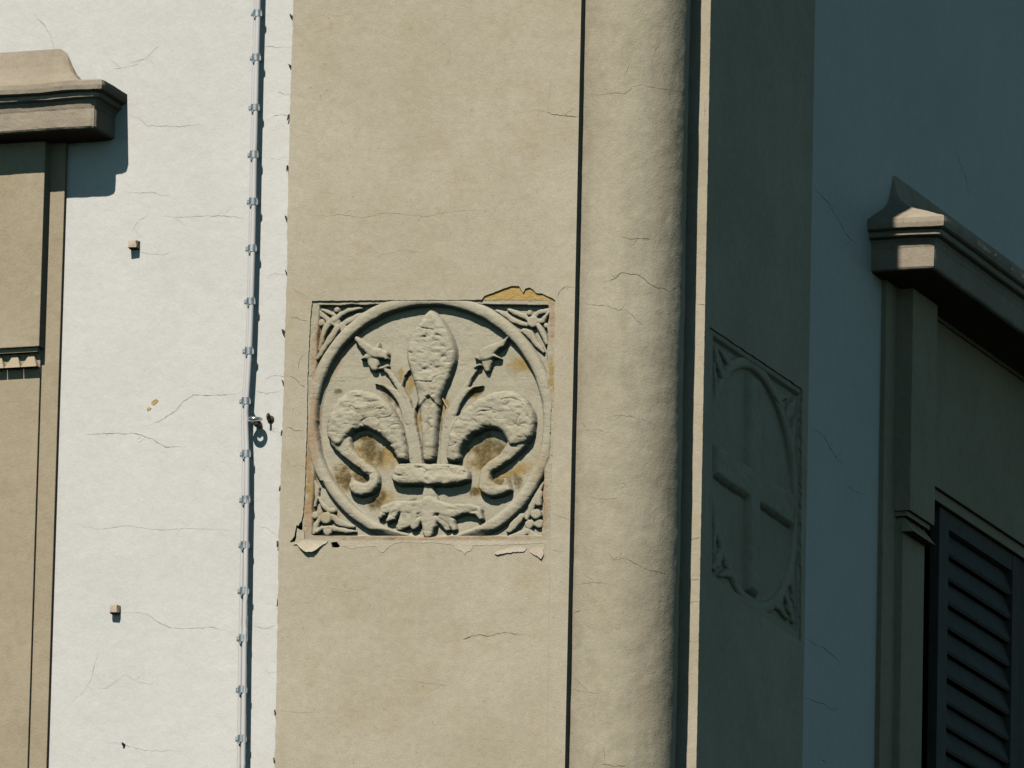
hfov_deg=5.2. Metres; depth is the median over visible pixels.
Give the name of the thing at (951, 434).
window
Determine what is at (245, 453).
cable conduit
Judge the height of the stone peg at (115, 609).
0.036 m
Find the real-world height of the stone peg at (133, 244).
0.038 m
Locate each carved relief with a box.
[303,300,554,540]
[709,329,800,639]
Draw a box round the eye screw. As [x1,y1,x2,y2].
[266,413,273,422]
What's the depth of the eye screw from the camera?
44.76 m
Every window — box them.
[0,49,126,767]
[867,176,1023,767]
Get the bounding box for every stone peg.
[110,605,120,614]
[128,240,139,249]
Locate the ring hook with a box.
[247,416,262,427]
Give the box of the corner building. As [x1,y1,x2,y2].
[0,0,1023,767]
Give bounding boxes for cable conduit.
[235,0,261,767]
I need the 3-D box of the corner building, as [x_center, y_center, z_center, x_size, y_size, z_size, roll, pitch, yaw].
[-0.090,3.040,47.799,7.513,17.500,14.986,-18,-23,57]
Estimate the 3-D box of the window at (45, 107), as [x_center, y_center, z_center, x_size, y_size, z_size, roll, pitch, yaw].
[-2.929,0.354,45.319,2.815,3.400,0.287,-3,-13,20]
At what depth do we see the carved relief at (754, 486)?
45.16 m
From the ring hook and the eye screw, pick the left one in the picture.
the ring hook
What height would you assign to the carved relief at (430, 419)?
1.041 m

